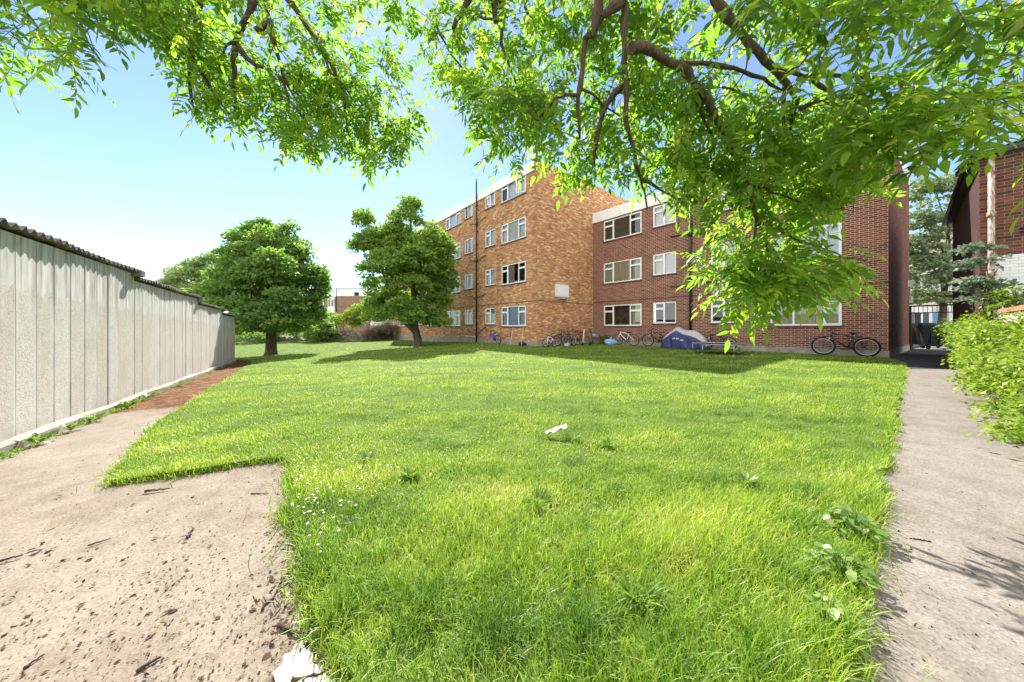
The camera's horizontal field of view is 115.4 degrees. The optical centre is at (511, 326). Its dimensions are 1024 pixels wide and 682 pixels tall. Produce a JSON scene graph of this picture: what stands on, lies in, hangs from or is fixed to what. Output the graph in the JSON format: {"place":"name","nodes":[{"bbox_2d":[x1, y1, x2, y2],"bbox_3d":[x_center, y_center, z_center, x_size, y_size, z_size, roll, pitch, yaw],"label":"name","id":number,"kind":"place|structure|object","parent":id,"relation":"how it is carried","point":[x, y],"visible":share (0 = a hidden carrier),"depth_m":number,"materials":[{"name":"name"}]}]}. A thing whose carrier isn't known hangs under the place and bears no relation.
{"place":"outdoors","nodes":[
{"label":"outdoors","id":0,"kind":"place"},
{"bbox_2d":[0,361,350,681],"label":"concrete yard","id":1,"kind":"structure","parent":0,"point":[100,520],"depth_m":1.52,"materials":[{"name":"beige concrete"}]},
{"bbox_2d":[0,554,22,561],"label":"twig","id":2,"kind":"object","parent":1,"relation":"on","point":[4,559],"visible":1,"depth_m":1.54,"materials":[{"name":"wood"}]},
{"bbox_2d":[23,653,44,668],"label":"twig","id":3,"kind":"object","parent":1,"relation":"on","point":[28,665],"visible":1,"depth_m":1.06,"materials":[{"name":"wood"}]},
{"bbox_2d":[17,429,58,442],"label":"weed","id":4,"kind":"object","parent":1,"relation":"on","point":[35,437],"visible":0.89,"depth_m":3.44,"materials":[{"name":"green plant"}]},
{"bbox_2d":[0,217,145,452],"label":"concrete garage","id":5,"kind":"structure","parent":1,"relation":"on","point":[66,332],"depth_m":3.98,"materials":[{"name":"grey concrete"}]},
{"bbox_2d":[61,421,86,429],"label":"weed","id":6,"kind":"object","parent":1,"relation":"on","point":[70,426],"visible":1,"depth_m":3.91,"materials":[{"name":"green plant"}]},
{"bbox_2d":[83,412,105,421],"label":"weed","id":7,"kind":"object","parent":1,"relation":"on","point":[95,416],"visible":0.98,"depth_m":4.39,"materials":[{"name":"green plant"}]},
{"bbox_2d":[88,538,110,545],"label":"twig","id":8,"kind":"object","parent":1,"relation":"on","point":[97,542],"visible":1,"depth_m":1.66,"materials":[{"name":"wood"}]},
{"bbox_2d":[0,361,238,458],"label":"wall foot weeds","id":9,"kind":"object","parent":1,"relation":"on","point":[4,453],"depth_m":4.20,"materials":[{"name":"green plant"}]},
{"bbox_2d":[116,399,140,406],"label":"weed","id":10,"kind":"object","parent":1,"relation":"on","point":[129,403],"visible":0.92,"depth_m":5.25,"materials":[{"name":"green plant"}]},
{"bbox_2d":[140,392,156,397],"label":"weed","id":11,"kind":"object","parent":1,"relation":"on","point":[148,395],"visible":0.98,"depth_m":5.99,"materials":[{"name":"green plant"}]},
{"bbox_2d":[136,656,160,672],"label":"twig","id":12,"kind":"object","parent":1,"relation":"on","point":[143,666],"visible":1,"depth_m":1.05,"materials":[{"name":"wood"}]},
{"bbox_2d":[144,488,169,492],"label":"twig","id":13,"kind":"object","parent":1,"relation":"on","point":[148,490],"visible":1,"depth_m":2.18,"materials":[{"name":"wood"}]},
{"bbox_2d":[134,277,203,398],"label":"concrete garage","id":14,"kind":"structure","parent":1,"relation":"on","point":[165,337],"depth_m":7.16,"materials":[{"name":"grey concrete"}]},
{"bbox_2d":[173,381,184,385],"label":"weed","id":15,"kind":"object","parent":1,"relation":"on","point":[179,384],"visible":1,"depth_m":7.59,"materials":[{"name":"green plant"}]},
{"bbox_2d":[182,527,193,538],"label":"twig","id":16,"kind":"object","parent":1,"relation":"on","point":[188,535],"visible":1,"depth_m":1.71,"materials":[{"name":"wood"}]},
{"bbox_2d":[198,302,226,375],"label":"concrete garage","id":17,"kind":"structure","parent":1,"relation":"on","point":[209,337],"depth_m":11.17,"materials":[{"name":"grey concrete"}]},
{"bbox_2d":[261,574,294,611],"bbox_3d":[-0.988,1.105,1.351,0.078,0.016,0.181,0,0,-13],"label":"twig","id":18,"kind":"object","parent":1,"relation":"on","point":[265,603],"visible":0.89,"depth_m":1.31,"materials":[{"name":"brown wood"}]},
{"bbox_2d":[272,621,299,635],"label":"twig","id":19,"kind":"object","parent":1,"relation":"on","point":[281,625],"visible":0.94,"depth_m":1.18,"materials":[{"name":"brown wood"}]},
{"bbox_2d":[273,641,335,681],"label":"cement patch","id":20,"kind":"object","parent":1,"relation":"on","point":[297,662],"visible":0.96,"depth_m":1.05,"materials":[{"name":"white concrete"}]},
{"bbox_2d":[290,667,332,681],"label":"twig","id":21,"kind":"object","parent":20,"relation":"on","point":[296,679],"visible":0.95,"depth_m":1.02,"materials":[{"name":"brown wood"}]},
{"bbox_2d":[0,409,1023,681],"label":"grit","id":22,"kind":"object","parent":1,"relation":"on","point":[212,627],"visible":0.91,"depth_m":1.21,"materials":[{"name":"grey stone"}]},
{"bbox_2d":[244,332,305,338],"bbox_3d":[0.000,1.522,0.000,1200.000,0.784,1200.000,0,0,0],"label":"ground","id":23,"kind":"structure","parent":0,"point":[287,336],"depth_m":50.34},
{"bbox_2d":[155,251,223,295],"bbox_3d":[-29.278,-2.396,29.753,6.406,8.938,6.193,0,0,-38],"label":"tree","id":24,"kind":"object","parent":23,"relation":"on","point":[178,276],"visible":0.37,"depth_m":28.93,"materials":[{"name":"green plant"}]},
{"bbox_2d":[222,313,235,365],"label":"concrete garage","id":25,"kind":"structure","parent":23,"relation":"on","point":[228,338],"depth_m":14.42,"materials":[{"name":"grey concrete"}]},
{"bbox_2d":[317,288,370,335],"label":"terraced house","id":26,"kind":"structure","parent":23,"relation":"on","point":[342,300],"depth_m":52.00,"materials":[{"name":"brick"}]},
{"bbox_2d":[350,302,393,327],"bbox_3d":[-15.798,-0.911,37.051,5.540,5.106,3.808,0,0,0],"label":"bush","id":27,"kind":"object","parent":23,"relation":"on","point":[373,320],"visible":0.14,"depth_m":36.42,"materials":[{"name":"green plant"}]},
{"bbox_2d":[370,317,393,326],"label":"cottage","id":28,"kind":"structure","parent":23,"relation":"on","point":[372,324],"depth_m":46.00,"materials":[{"name":"stone"}]},
{"bbox_2d":[0,446,1020,679],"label":"leaf litter","id":29,"kind":"object","parent":23,"relation":"on","point":[266,656],"visible":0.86,"depth_m":1.27,"materials":[{"name":"brown plant"}]},
{"bbox_2d":[0,0,1023,352],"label":"ash tree","id":30,"kind":"object","parent":23,"relation":"on","point":[844,140],"visible":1,"depth_m":2.46,"materials":[{"name":"green plant"}]},
{"bbox_2d":[394,161,629,345],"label":"brick flats","id":31,"kind":"structure","parent":23,"relation":"on","point":[524,256],"depth_m":19.88,"materials":[{"name":"brick"}]},
{"bbox_2d":[445,310,460,326],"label":"window","id":32,"kind":"structure","parent":31,"relation":"in","point":[455,314],"depth_m":24.94,"materials":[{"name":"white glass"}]},
{"bbox_2d":[445,211,460,231],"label":"window","id":33,"kind":"structure","parent":31,"relation":"in","point":[453,221],"depth_m":25.17,"materials":[{"name":"white glass"}]},
{"bbox_2d":[447,276,460,293],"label":"window","id":34,"kind":"structure","parent":31,"relation":"in","point":[457,290],"depth_m":24.61,"materials":[{"name":"white glass"}]},
{"bbox_2d":[451,242,460,261],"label":"window","id":35,"kind":"structure","parent":31,"relation":"in","point":[457,256],"depth_m":24.57,"materials":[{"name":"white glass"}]},
{"bbox_2d":[464,309,472,324],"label":"window","id":36,"kind":"structure","parent":31,"relation":"in","point":[468,313],"depth_m":23.34,"materials":[{"name":"white glass"}]},
{"bbox_2d":[464,273,472,290],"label":"window","id":37,"kind":"structure","parent":31,"relation":"in","point":[468,278],"depth_m":23.34,"materials":[{"name":"white glass"}]},
{"bbox_2d":[464,237,472,255],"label":"window","id":38,"kind":"structure","parent":31,"relation":"in","point":[469,242],"depth_m":23.34,"materials":[{"name":"clear glass"}]},
{"bbox_2d":[464,204,472,220],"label":"window","id":39,"kind":"structure","parent":31,"relation":"in","point":[470,208],"depth_m":23.34,"materials":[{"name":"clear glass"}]},
{"bbox_2d":[484,308,495,324],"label":"window","id":40,"kind":"structure","parent":31,"relation":"in","point":[490,312],"depth_m":21.24,"materials":[{"name":"white glass"}]},
{"bbox_2d":[484,268,495,286],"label":"window","id":41,"kind":"structure","parent":31,"relation":"in","point":[490,274],"depth_m":21.21,"materials":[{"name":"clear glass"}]},
{"bbox_2d":[484,229,495,248],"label":"window","id":42,"kind":"structure","parent":31,"relation":"in","point":[490,235],"depth_m":21.21,"materials":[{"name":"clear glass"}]},
{"bbox_2d":[484,190,495,210],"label":"window","id":43,"kind":"structure","parent":31,"relation":"in","point":[490,199],"depth_m":21.16,"materials":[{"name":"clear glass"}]},
{"bbox_2d":[500,305,525,326],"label":"window","id":44,"kind":"structure","parent":31,"relation":"in","point":[512,316],"depth_m":19.41,"materials":[{"name":"clear glass"}]},
{"bbox_2d":[500,261,525,286],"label":"window","id":45,"kind":"structure","parent":31,"relation":"in","point":[515,272],"depth_m":19.48,"materials":[{"name":"clear glass"}]},
{"bbox_2d":[500,216,525,245],"bbox_3d":[0.099,-5.672,19.349,0.187,1.275,2.388,0,0,-39],"label":"window","id":46,"kind":"structure","parent":31,"relation":"in","point":[513,231],"depth_m":19.41,"materials":[{"name":"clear glass"}]},
{"bbox_2d":[500,173,525,204],"bbox_3d":[0.123,-8.255,19.367,0.642,1.400,2.388,0,0,-39],"label":"window","id":47,"kind":"structure","parent":31,"relation":"in","point":[512,189],"depth_m":19.41,"materials":[{"name":"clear glass"}]},
{"bbox_2d":[593,140,912,357],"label":"brick flats","id":48,"kind":"structure","parent":23,"relation":"on","point":[639,272],"depth_m":15.48,"materials":[{"name":"brick"}]},
{"bbox_2d":[603,303,641,326],"bbox_3d":[6.660,-0.670,19.344,0.445,1.460,2.599,0,0,-39],"label":"window","id":49,"kind":"structure","parent":48,"relation":"in","point":[626,315],"depth_m":19.46,"materials":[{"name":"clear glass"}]},
{"bbox_2d":[603,257,641,284],"bbox_3d":[6.560,-3.252,19.262,0.187,1.335,2.599,0,0,-39],"label":"window","id":50,"kind":"structure","parent":48,"relation":"in","point":[630,270],"depth_m":19.30,"materials":[{"name":"clear glass"}]},
{"bbox_2d":[603,211,641,242],"bbox_3d":[6.660,-5.910,19.344,0.445,1.460,2.599,0,0,-39],"label":"window","id":51,"kind":"structure","parent":48,"relation":"in","point":[630,225],"depth_m":19.29,"materials":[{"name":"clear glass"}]},
{"bbox_2d":[652,201,675,228],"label":"window","id":52,"kind":"structure","parent":48,"relation":"in","point":[659,221],"depth_m":17.45,"materials":[{"name":"white glass"}]},
{"bbox_2d":[652,301,676,324],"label":"window","id":53,"kind":"structure","parent":48,"relation":"in","point":[665,311],"depth_m":17.45,"materials":[{"name":"white glass"}]},
{"bbox_2d":[652,251,676,276],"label":"window","id":54,"kind":"structure","parent":48,"relation":"in","point":[664,264],"depth_m":17.31,"materials":[{"name":"white glass"}]},
{"bbox_2d":[709,190,734,214],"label":"window","id":55,"kind":"structure","parent":48,"relation":"in","point":[730,209],"depth_m":15.12,"materials":[{"name":"white glass"}]},
{"bbox_2d":[709,299,736,323],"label":"window","id":56,"kind":"structure","parent":48,"relation":"in","point":[716,319],"depth_m":15.53,"materials":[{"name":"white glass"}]},
{"bbox_2d":[711,241,737,268],"bbox_3d":[9.935,-3.317,15.129,0.187,1.205,1.224,0,0,-39],"label":"window","id":57,"kind":"structure","parent":48,"relation":"in","point":[723,247],"depth_m":15.13,"materials":[{"name":"white glass"}]},
{"bbox_2d":[769,292,843,326],"bbox_3d":[11.701,-0.632,12.965,0.187,1.335,2.227,0,0,-39],"label":"window","id":58,"kind":"structure","parent":48,"relation":"in","point":[793,320],"depth_m":12.85,"materials":[{"name":"white glass"}]},
{"bbox_2d":[771,222,841,261],"bbox_3d":[11.696,-3.252,12.961,0.175,1.335,2.227,0,0,-39],"label":"window","id":59,"kind":"structure","parent":48,"relation":"in","point":[835,231],"depth_m":12.41,"materials":[{"name":"white glass"}]},
{"bbox_2d":[909,304,952,349],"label":"gate","id":60,"kind":"structure","parent":48,"relation":"attached to","point":[914,330],"depth_m":15.50,"materials":[{"name":"black metal"}]},
{"bbox_2d":[909,232,952,322],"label":"terraced house","id":61,"kind":"structure","parent":23,"relation":"on","point":[929,317],"depth_m":33.95,"materials":[{"name":"white glass"}]},
{"bbox_2d":[915,273,929,291],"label":"window","id":62,"kind":"structure","parent":61,"relation":"in","point":[919,283],"depth_m":34.58,"materials":[{"name":"white glass"}]},
{"bbox_2d":[933,313,937,322],"bbox_3d":[44.542,-0.130,33.729,0.060,2.661,0.750,0,0,-39],"label":"door","id":63,"kind":"structure","parent":61,"relation":"in","point":[935,315],"depth_m":33.90,"materials":[{"name":"blue plastic"}]},
{"bbox_2d":[908,171,956,322],"bbox_3d":[29.497,-4.583,22.045,6.311,11.621,3.873,0,0,0],"label":"tree","id":64,"kind":"object","parent":23,"relation":"on","point":[922,259],"visible":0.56,"depth_m":21.71,"materials":[{"name":"green plant"}]},
{"bbox_2d":[942,139,1023,333],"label":"brick house","id":65,"kind":"structure","parent":23,"relation":"on","point":[981,206],"depth_m":7.69,"materials":[{"name":"brick"}]},
{"bbox_2d":[76,339,940,681],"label":"lawn","id":66,"kind":"structure","parent":0,"point":[657,355],"depth_m":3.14,"materials":[{"name":"green plant"}]},
{"bbox_2d":[180,216,334,355],"bbox_3d":[-15.075,-2.564,19.198,8.365,8.914,6.157,0,0,0],"label":"tree","id":67,"kind":"object","parent":66,"relation":"on","point":[264,277],"visible":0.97,"depth_m":18.36,"materials":[{"name":"green plant"}]},
{"bbox_2d":[235,331,313,341],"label":"bush","id":68,"kind":"object","parent":66,"relation":"on","point":[259,336],"visible":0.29,"depth_m":31.22,"materials":[{"name":"green plant"}]},
{"bbox_2d":[235,329,393,342],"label":"garden wall","id":69,"kind":"structure","parent":66,"relation":"on","point":[347,335],"depth_m":33.71,"materials":[{"name":"brown brick"}]},
{"bbox_2d":[298,317,339,341],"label":"bush","id":70,"kind":"object","parent":66,"relation":"on","point":[328,330],"visible":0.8,"depth_m":32.51,"materials":[{"name":"green plant"}]},
{"bbox_2d":[328,303,369,329],"bbox_3d":[-18.495,-0.470,35.977,5.356,4.249,3.825,0,0,0],"label":"bush","id":71,"kind":"object","parent":66,"relation":"on","point":[346,317],"visible":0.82,"depth_m":35.52,"materials":[{"name":"green plant"}]},
{"bbox_2d":[354,451,376,460],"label":"weed","id":72,"kind":"object","parent":66,"relation":"on","point":[372,454],"visible":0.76,"depth_m":2.61,"materials":[{"name":"green plant"}]},
{"bbox_2d":[356,320,398,339],"bbox_3d":[-13.748,0.353,33.403,4.502,2.557,3.361,0,0,0],"label":"brush heap","id":73,"kind":"object","parent":66,"relation":"on","point":[381,329],"visible":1,"depth_m":32.88,"materials":[{"name":"brown plant"}]},
{"bbox_2d":[342,193,464,346],"bbox_3d":[-6.869,-3.552,20.678,7.112,9.896,5.767,0,0,37],"label":"tree","id":74,"kind":"object","parent":66,"relation":"on","point":[402,254],"visible":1,"depth_m":19.78,"materials":[{"name":"green plant"}]},
{"bbox_2d":[400,466,419,479],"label":"weed","id":75,"kind":"object","parent":66,"relation":"on","point":[407,470],"visible":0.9,"depth_m":2.32,"materials":[{"name":"green plant"}]},
{"bbox_2d":[486,330,500,343],"bbox_3d":[-1.062,0.665,19.916,0.609,0.839,1.231,-13,8,-39],"label":"bicycle","id":76,"kind":"object","parent":66,"relation":"on","point":[493,336],"visible":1,"depth_m":19.92,"materials":[{"name":"metal"}]},
{"bbox_2d":[190,364,810,551],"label":"clover flowers","id":77,"kind":"object","parent":66,"relation":"on","point":[345,481],"visible":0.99,"depth_m":2.11,"materials":[{"name":"white plant"}]},
{"bbox_2d":[517,483,558,511],"bbox_3d":[0.169,1.040,1.957,0.263,0.116,0.251,0,0,38],"label":"weed","id":78,"kind":"object","parent":66,"relation":"on","point":[543,495],"visible":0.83,"depth_m":1.98,"materials":[{"name":"green plant"}]},
{"bbox_2d":[542,334,557,346],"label":"bicycle","id":79,"kind":"object","parent":66,"relation":"on","point":[551,342],"visible":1,"depth_m":17.18,"materials":[{"name":"metal"}]},
{"bbox_2d":[546,332,560,345],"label":"bicycle","id":80,"kind":"object","parent":66,"relation":"on","point":[550,339],"visible":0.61,"depth_m":17.76,"materials":[{"name":"metal"}]},
{"bbox_2d":[546,424,566,433],"bbox_3d":[0.428,0.989,3.129,0.200,0.087,0.060,0,0,0],"label":"paper scrap","id":81,"kind":"object","parent":66,"relation":"on","point":[556,429],"visible":1,"depth_m":3.12,"materials":[{"name":"paper"}]},
{"bbox_2d":[554,328,573,345],"bbox_3d":[2.982,0.609,18.378,1.720,0.948,0.608,0,8,-39],"label":"bicycle","id":82,"kind":"object","parent":66,"relation":"on","point":[561,336],"visible":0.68,"depth_m":18.24,"materials":[{"name":"metal"}]},
{"bbox_2d":[562,328,581,344],"bbox_3d":[3.441,0.610,18.485,1.720,0.948,0.608,0,9,-39],"label":"bicycle","id":83,"kind":"object","parent":66,"relation":"on","point":[568,335],"visible":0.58,"depth_m":18.33,"materials":[{"name":"metal"}]},
{"bbox_2d":[563,431,580,439],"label":"weed","id":84,"kind":"object","parent":66,"relation":"on","point":[567,435],"visible":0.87,"depth_m":3.09,"materials":[{"name":"green plant"}]},
{"bbox_2d":[571,329,583,345],"bbox_3d":[3.763,0.636,18.383,0.608,0.894,1.616,10,6,36],"label":"bicycle","id":85,"kind":"object","parent":66,"relation":"on","point":[576,338],"visible":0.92,"depth_m":18.25,"materials":[{"name":"metal"}]},
{"bbox_2d":[581,329,590,345],"bbox_3d":[4.193,0.610,18.527,0.814,0.936,0.463,0,0,-59],"label":"kick scooter","id":86,"kind":"object","parent":66,"relation":"on","point":[582,343],"visible":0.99,"depth_m":18.32,"materials":[{"name":"grey plastic"}]},
{"bbox_2d":[589,329,600,343],"bbox_3d":[5.063,0.609,19.778,0.691,0.942,0.580,0,0,22],"label":"garden chair","id":87,"kind":"object","parent":66,"relation":"on","point":[595,337],"visible":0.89,"depth_m":19.71,"materials":[{"name":"grey plastic"}]},
{"bbox_2d":[598,335,608,343],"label":"weed clump","id":88,"kind":"object","parent":66,"relation":"on","point":[602,338],"visible":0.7,"depth_m":19.67,"materials":[{"name":"green plant"}]},
{"bbox_2d":[598,437,620,447],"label":"weed","id":89,"kind":"object","parent":66,"relation":"on","point":[608,442],"visible":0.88,"depth_m":2.89,"materials":[{"name":"green plant"}]},
{"bbox_2d":[603,337,617,344],"bbox_3d":[5.816,0.849,19.122,0.822,0.458,0.546,0,0,0],"label":"plastic bag","id":90,"kind":"object","parent":66,"relation":"on","point":[610,341],"visible":1,"depth_m":18.93,"materials":[{"name":"plastic"}]},
{"bbox_2d":[613,329,638,345],"bbox_3d":[6.500,0.622,18.557,0.608,0.921,1.668,-10,6,-39],"label":"bicycle","id":91,"kind":"object","parent":66,"relation":"on","point":[621,340],"visible":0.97,"depth_m":18.44,"materials":[{"name":"metal"}]},
{"bbox_2d":[612,567,664,621],"bbox_3d":[0.483,1.043,1.266,0.216,0.112,0.206,0,0,27],"label":"weed","id":92,"kind":"object","parent":66,"relation":"on","point":[625,590],"visible":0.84,"depth_m":1.27,"materials":[{"name":"green plant"}]},
{"bbox_2d":[642,328,664,345],"bbox_3d":[7.705,0.602,17.156,0.608,0.962,1.746,-10,6,-39],"label":"bicycle","id":93,"kind":"object","parent":66,"relation":"on","point":[659,340],"visible":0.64,"depth_m":17.35,"materials":[{"name":"metal"}]},
{"bbox_2d":[660,327,708,348],"bbox_3d":[8.366,0.540,15.786,0.851,1.017,2.180,0,0,-39],"label":"tent","id":94,"kind":"object","parent":66,"relation":"on","point":[677,337],"visible":0.94,"depth_m":15.50,"materials":[{"name":"blue fabric"}]},
{"bbox_2d":[705,330,736,349],"bbox_3d":[9.441,0.627,14.876,1.476,0.902,0.572,0,0,31],"label":"bicycle","id":95,"kind":"object","parent":66,"relation":"on","point":[725,339],"visible":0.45,"depth_m":14.69,"materials":[{"name":"metal"}]},
{"bbox_2d":[692,342,754,355],"bbox_3d":[8.340,0.879,12.900,2.076,0.417,2.076,0,0,0],"label":"trampoline","id":96,"kind":"object","parent":66,"relation":"on","point":[723,343],"visible":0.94,"depth_m":12.90,"materials":[{"name":"metal"}]},
{"bbox_2d":[734,471,756,485],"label":"weed","id":97,"kind":"object","parent":66,"relation":"on","point":[741,474],"visible":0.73,"depth_m":2.25,"materials":[{"name":"green plant"}]},
{"bbox_2d":[795,591,870,641],"bbox_3d":[1.187,1.062,1.189,0.206,0.080,0.176,0,0,0],"label":"weed","id":98,"kind":"object","parent":66,"relation":"on","point":[858,617],"visible":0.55,"depth_m":1.19,"materials":[{"name":"green plant"}]},
{"bbox_2d":[801,541,883,589],"bbox_3d":[1.431,1.042,1.422,0.253,0.120,0.263,0,0,0],"label":"weed","id":99,"kind":"object","parent":66,"relation":"on","point":[851,574],"visible":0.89,"depth_m":1.40,"materials":[{"name":"green plant"}]},
{"bbox_2d":[811,328,880,356],"bbox_3d":[12.115,0.587,11.812,0.609,0.989,1.798,-9,6,-39],"label":"bicycle","id":100,"kind":"object","parent":66,"relation":"on","point":[853,346],"visible":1,"depth_m":11.67,"materials":[{"name":"metal"}]},
{"bbox_2d":[823,504,892,541],"bbox_3d":[1.810,1.036,1.707,0.260,0.132,0.246,0,0,-31],"label":"weed","id":101,"kind":"object","parent":66,"relation":"on","point":[845,510],"visible":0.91,"depth_m":1.70,"materials":[{"name":"green plant"}]},
{"bbox_2d":[0,0,1023,326],"label":"sky","id":102,"kind":"structure","parent":0,"point":[121,183],"materials":[{"name":"blue"}]},
{"bbox_2d":[890,350,962,368],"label":"tarmac path","id":103,"kind":"structure","parent":0,"point":[921,359],"depth_m":10.81,"materials":[{"name":"grey asphalt"}]},
{"bbox_2d":[912,346,952,350],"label":"road","id":104,"kind":"structure","parent":0,"point":[936,348],"depth_m":16.33,"materials":[{"name":"asphalt"}]},
{"bbox_2d":[919,323,952,348],"bbox_3d":[20.614,0.457,15.581,1.420,1.273,1.146,0,0,36],"label":"wheelie bin","id":105,"kind":"object","parent":104,"relation":"on","point":[927,339],"visible":0.54,"depth_m":15.48,"materials":[{"name":"black plastic"}]},
{"bbox_2d":[846,369,1023,681],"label":"concrete path","id":106,"kind":"structure","parent":0,"point":[944,461],"depth_m":1.61,"materials":[{"name":"beige concrete"}]},
{"bbox_2d":[996,305,1023,331],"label":"boundary wall","id":107,"kind":"structure","parent":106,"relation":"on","point":[1016,309],"depth_m":5.79,"materials":[{"name":"brick"}]},
{"bbox_2d":[977,286,1023,312],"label":"climbing plant","id":108,"kind":"object","parent":107,"relation":"attached to","point":[1015,299],"visible":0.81,"depth_m":6.59,"materials":[{"name":"green plant"}]},
{"bbox_2d":[931,308,1023,448],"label":"bramble bank","id":109,"kind":"structure","parent":0,"point":[987,355],"depth_m":4.10,"materials":[{"name":"green plant"}]},
{"bbox_2d":[947,241,1023,322],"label":"buddleia","id":110,"kind":"object","parent":109,"relation":"on","point":[977,283],"visible":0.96,"depth_m":7.09,"materials":[{"name":"green plant"}]}
]}

